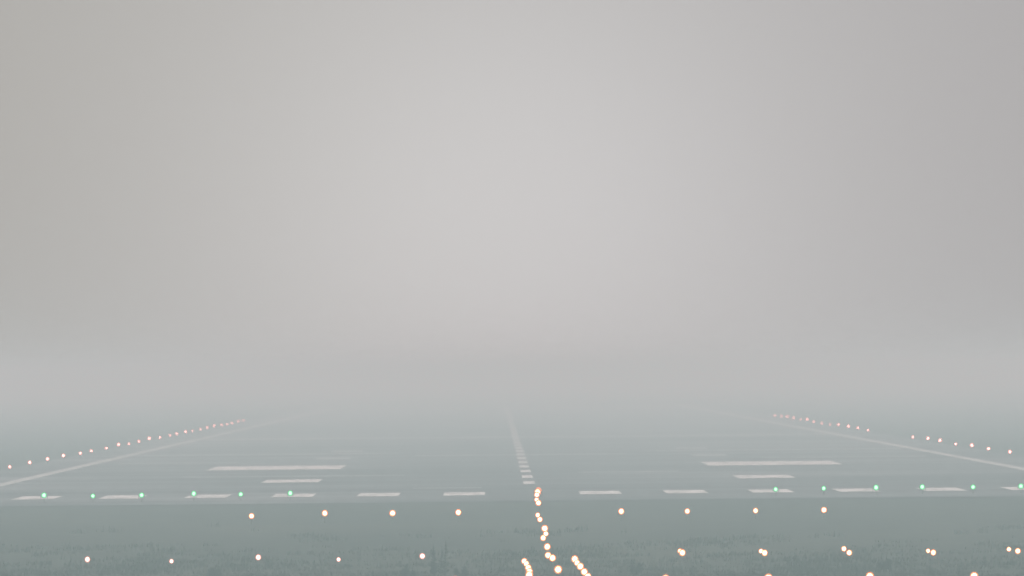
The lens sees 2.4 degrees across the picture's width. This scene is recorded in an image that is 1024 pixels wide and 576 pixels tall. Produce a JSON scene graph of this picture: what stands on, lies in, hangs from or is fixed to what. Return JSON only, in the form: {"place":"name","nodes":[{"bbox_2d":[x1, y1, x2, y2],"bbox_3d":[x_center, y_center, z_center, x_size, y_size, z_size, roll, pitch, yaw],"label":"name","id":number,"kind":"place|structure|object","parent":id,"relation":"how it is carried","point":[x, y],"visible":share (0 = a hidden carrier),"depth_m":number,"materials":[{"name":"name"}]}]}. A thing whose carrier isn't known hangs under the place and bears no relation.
{"place":"outdoors","nodes":[
{"label":"outdoors","id":0,"kind":"place"},
{"bbox_2d":[0,372,1023,575],"bbox_3d":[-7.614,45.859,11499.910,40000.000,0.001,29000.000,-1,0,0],"label":"ground","id":1,"kind":"structure","parent":0,"point":[40,421],"depth_m":1058.54,"materials":[{"name":"green plant"}]},
{"bbox_2d":[84,556,90,565],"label":"approach light","id":2,"kind":"object","parent":1,"relation":"on","point":[87,559],"visible":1,"depth_m":745.14,"materials":[{"name":"glass"}]},
{"bbox_2d":[169,559,173,567],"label":"approach light","id":3,"kind":"object","parent":1,"relation":"on","point":[171,561],"visible":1,"depth_m":743.58,"materials":[{"name":"glass"}]},
{"bbox_2d":[207,566,221,575],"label":"weed plant","id":4,"kind":"object","parent":1,"relation":"on","point":[214,572],"visible":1,"depth_m":698.79,"materials":[{"name":"green plant"}]},
{"bbox_2d":[248,513,254,523],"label":"approach light","id":5,"kind":"object","parent":1,"relation":"on","point":[251,516],"visible":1,"depth_m":954.89,"materials":[{"name":"glass"}]},
{"bbox_2d":[255,554,261,563],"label":"approach light","id":6,"kind":"object","parent":1,"relation":"on","point":[258,557],"visible":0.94,"depth_m":747.10,"materials":[{"name":"glass"}]},
{"bbox_2d":[321,510,328,522],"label":"approach light","id":7,"kind":"object","parent":1,"relation":"on","point":[324,513],"visible":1,"depth_m":961.90,"materials":[{"name":"glass"}]},
{"bbox_2d":[389,509,396,522],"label":"approach light","id":8,"kind":"object","parent":1,"relation":"on","point":[392,513],"visible":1,"depth_m":957.61,"materials":[{"name":"glass"}]},
{"bbox_2d":[401,564,417,575],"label":"weed plant","id":9,"kind":"object","parent":1,"relation":"on","point":[406,573],"visible":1,"depth_m":696.00,"materials":[{"name":"green plant"}]},
{"bbox_2d":[419,553,425,563],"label":"approach light","id":10,"kind":"object","parent":1,"relation":"on","point":[422,556],"visible":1,"depth_m":745.66,"materials":[{"name":"glass"}]},
{"bbox_2d":[429,543,449,575],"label":"weed plant","id":11,"kind":"object","parent":1,"relation":"on","point":[433,570],"visible":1,"depth_m":703.85,"materials":[{"name":"green plant"}]},
{"bbox_2d":[454,509,461,521],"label":"approach light","id":12,"kind":"object","parent":1,"relation":"on","point":[457,512],"visible":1,"depth_m":959.31,"materials":[{"name":"glass"}]},
{"bbox_2d":[453,566,468,575],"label":"weed plant","id":13,"kind":"object","parent":1,"relation":"on","point":[465,572],"visible":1,"depth_m":697.78,"materials":[{"name":"green plant"}]},
{"bbox_2d":[0,404,1023,505],"bbox_3d":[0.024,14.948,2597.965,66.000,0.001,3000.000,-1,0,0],"label":"runway","id":14,"kind":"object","parent":1,"relation":"on","point":[575,471],"visible":0.98,"depth_m":1573.09,"materials":[{"name":"grey asphalt"}]},
{"bbox_2d":[41,492,47,499],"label":"threshold light","id":15,"kind":"object","parent":14,"relation":"on","point":[43,494],"visible":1,"depth_m":1128.34,"materials":[{"name":"glass"}]},
{"bbox_2d":[90,493,95,501],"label":"threshold light","id":16,"kind":"object","parent":14,"relation":"on","point":[92,496],"visible":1,"depth_m":1126.46,"materials":[{"name":"glass"}]},
{"bbox_2d":[138,492,144,501],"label":"threshold light","id":17,"kind":"object","parent":14,"relation":"on","point":[141,495],"visible":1,"depth_m":1126.89,"materials":[{"name":"glass"}]},
{"bbox_2d":[191,491,196,499],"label":"threshold light","id":18,"kind":"object","parent":14,"relation":"on","point":[193,493],"visible":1,"depth_m":1133.53,"materials":[{"name":"glass"}]},
{"bbox_2d":[287,490,292,499],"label":"threshold light","id":19,"kind":"object","parent":14,"relation":"on","point":[289,492],"visible":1,"depth_m":1127.16,"materials":[{"name":"glass"}]},
{"bbox_2d":[0,405,1023,486],"bbox_3d":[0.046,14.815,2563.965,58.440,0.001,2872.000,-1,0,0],"label":"runway edge line","id":20,"kind":"object","parent":14,"relation":"on","point":[189,441],"visible":1,"depth_m":1803.38,"materials":[{"name":"paint"}]},
{"bbox_2d":[11,487,1023,499],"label":"threshold marking","id":21,"kind":"object","parent":14,"relation":"on","point":[483,493],"visible":0.96,"depth_m":1166.88,"materials":[{"name":"white paint"}]},
{"bbox_2d":[505,406,534,483],"bbox_3d":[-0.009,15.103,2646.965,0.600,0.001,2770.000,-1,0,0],"label":"runway centre line","id":22,"kind":"object","parent":14,"relation":"on","point":[509,416],"visible":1,"depth_m":1718.34,"materials":[{"name":"white paint"}]},
{"bbox_2d":[208,461,839,469],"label":"aiming point marking","id":23,"kind":"object","parent":14,"relation":"on","point":[342,466],"visible":1,"depth_m":1509.59,"materials":[{"name":"white paint"}]},
{"bbox_2d":[261,475,794,482],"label":"touchdown zone marking","id":24,"kind":"object","parent":14,"relation":"on","point":[318,480],"visible":1,"depth_m":1323.20,"materials":[{"name":"white paint"}]},
{"bbox_2d":[873,484,879,494],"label":"threshold light","id":25,"kind":"object","parent":14,"relation":"on","point":[876,487],"visible":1,"depth_m":1126.35,"materials":[{"name":"glass"}]},
{"bbox_2d":[919,484,925,493],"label":"threshold light","id":26,"kind":"object","parent":14,"relation":"on","point":[922,487],"visible":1,"depth_m":1130.63,"materials":[{"name":"glass"}]},
{"bbox_2d":[1018,483,1023,492],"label":"threshold light","id":27,"kind":"object","parent":14,"relation":"on","point":[1020,485],"visible":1,"depth_m":1130.57,"materials":[{"name":"glass"}]},
{"bbox_2d":[524,564,531,572],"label":"approach light","id":28,"kind":"object","parent":1,"relation":"on","point":[527,566],"visible":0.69,"depth_m":697.97,"materials":[{"name":"glass"}]},
{"bbox_2d":[525,571,533,575],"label":"approach light","id":29,"kind":"object","parent":1,"relation":"on","point":[528,573],"visible":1,"depth_m":668.96,"materials":[{"name":"glass"}]},
{"bbox_2d":[533,492,539,498],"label":"approach light","id":30,"kind":"object","parent":1,"relation":"on","point":[536,494],"visible":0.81,"depth_m":1074.96,"materials":[{"name":"glass"}]},
{"bbox_2d":[534,488,541,496],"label":"approach light","id":31,"kind":"object","parent":1,"relation":"on","point":[537,490],"visible":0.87,"depth_m":1084.96,"materials":[{"name":"glass"}]},
{"bbox_2d":[535,499,541,511],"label":"approach light","id":32,"kind":"object","parent":1,"relation":"on","point":[538,502],"visible":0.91,"depth_m":1008.96,"materials":[{"name":"glass"}]},
{"bbox_2d":[537,516,542,523],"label":"approach light","id":33,"kind":"object","parent":1,"relation":"on","point":[539,519],"visible":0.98,"depth_m":908.97,"materials":[{"name":"glass"}]},
{"bbox_2d":[540,534,546,548],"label":"approach light","id":34,"kind":"object","parent":1,"relation":"on","point":[543,537],"visible":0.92,"depth_m":809.97,"materials":[{"name":"glass"}]},
{"bbox_2d":[541,524,548,540],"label":"approach light","id":35,"kind":"object","parent":1,"relation":"on","point":[544,527],"visible":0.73,"depth_m":847.96,"materials":[{"name":"glass"}]},
{"bbox_2d":[543,543,550,551],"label":"approach light","id":36,"kind":"object","parent":1,"relation":"on","point":[546,546],"visible":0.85,"depth_m":764.96,"materials":[{"name":"glass"}]},
{"bbox_2d":[544,552,550,566],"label":"approach light","id":37,"kind":"object","parent":1,"relation":"on","point":[547,554],"visible":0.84,"depth_m":734.96,"materials":[{"name":"glass"}]},
{"bbox_2d":[548,554,556,569],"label":"approach light","id":38,"kind":"object","parent":1,"relation":"on","point":[552,558],"visible":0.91,"depth_m":722.97,"materials":[{"name":"glass"}]},
{"bbox_2d":[553,565,562,575],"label":"approach light","id":39,"kind":"object","parent":1,"relation":"on","point":[557,569],"visible":1,"depth_m":676.97,"materials":[{"name":"glass"}]},
{"bbox_2d":[571,555,578,569],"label":"approach light","id":40,"kind":"object","parent":1,"relation":"on","point":[574,558],"visible":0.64,"depth_m":721.97,"materials":[{"name":"glass"}]},
{"bbox_2d":[573,559,579,570],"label":"approach light","id":41,"kind":"object","parent":1,"relation":"on","point":[576,561],"visible":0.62,"depth_m":713.97,"materials":[{"name":"glass"}]},
{"bbox_2d":[576,562,584,571],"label":"approach light","id":42,"kind":"object","parent":1,"relation":"on","point":[580,566],"visible":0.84,"depth_m":697.96,"materials":[{"name":"glass"}]},
{"bbox_2d":[580,568,588,575],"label":"approach light","id":43,"kind":"object","parent":1,"relation":"on","point":[583,571],"visible":0.89,"depth_m":679.96,"materials":[{"name":"glass"}]},
{"bbox_2d":[618,508,624,520],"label":"approach light","id":44,"kind":"object","parent":1,"relation":"on","point":[621,511],"visible":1,"depth_m":956.47,"materials":[{"name":"glass"}]},
{"bbox_2d":[678,549,685,561],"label":"approach light","id":45,"kind":"object","parent":1,"relation":"on","point":[681,552],"visible":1,"depth_m":745.89,"materials":[{"name":"glass"}]},
{"bbox_2d":[684,508,690,518],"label":"approach light","id":46,"kind":"object","parent":1,"relation":"on","point":[687,511],"visible":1,"depth_m":959.28,"materials":[{"name":"glass"}]},
{"bbox_2d":[752,507,758,518],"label":"approach light","id":47,"kind":"object","parent":1,"relation":"on","point":[755,510],"visible":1,"depth_m":959.33,"materials":[{"name":"glass"}]},
{"bbox_2d":[761,549,767,558],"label":"approach light","id":48,"kind":"object","parent":1,"relation":"on","point":[764,552],"visible":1,"depth_m":743.88,"materials":[{"name":"glass"}]},
{"bbox_2d":[820,507,827,518],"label":"approach light","id":49,"kind":"object","parent":1,"relation":"on","point":[823,510],"visible":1,"depth_m":955.96,"materials":[{"name":"glass"}]},
{"bbox_2d":[841,546,846,556],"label":"approach light","id":50,"kind":"object","parent":1,"relation":"on","point":[843,548],"visible":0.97,"depth_m":762.97,"materials":[{"name":"glass"}]},
{"bbox_2d":[846,549,852,560],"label":"approach light","id":51,"kind":"object","parent":1,"relation":"on","point":[849,552],"visible":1,"depth_m":745.03,"materials":[{"name":"glass"}]},
{"bbox_2d":[930,549,936,559],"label":"approach light","id":52,"kind":"object","parent":1,"relation":"on","point":[933,552],"visible":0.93,"depth_m":741.38,"materials":[{"name":"glass"}]},
{"bbox_2d":[1014,548,1020,559],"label":"approach light","id":53,"kind":"object","parent":1,"relation":"on","point":[1017,551],"visible":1,"depth_m":744.66,"materials":[{"name":"glass"}]},
{"bbox_2d":[0,0,1023,380],"label":"sky","id":54,"kind":"structure","parent":0,"point":[190,189],"materials":[{"name":"grey"}]}
]}

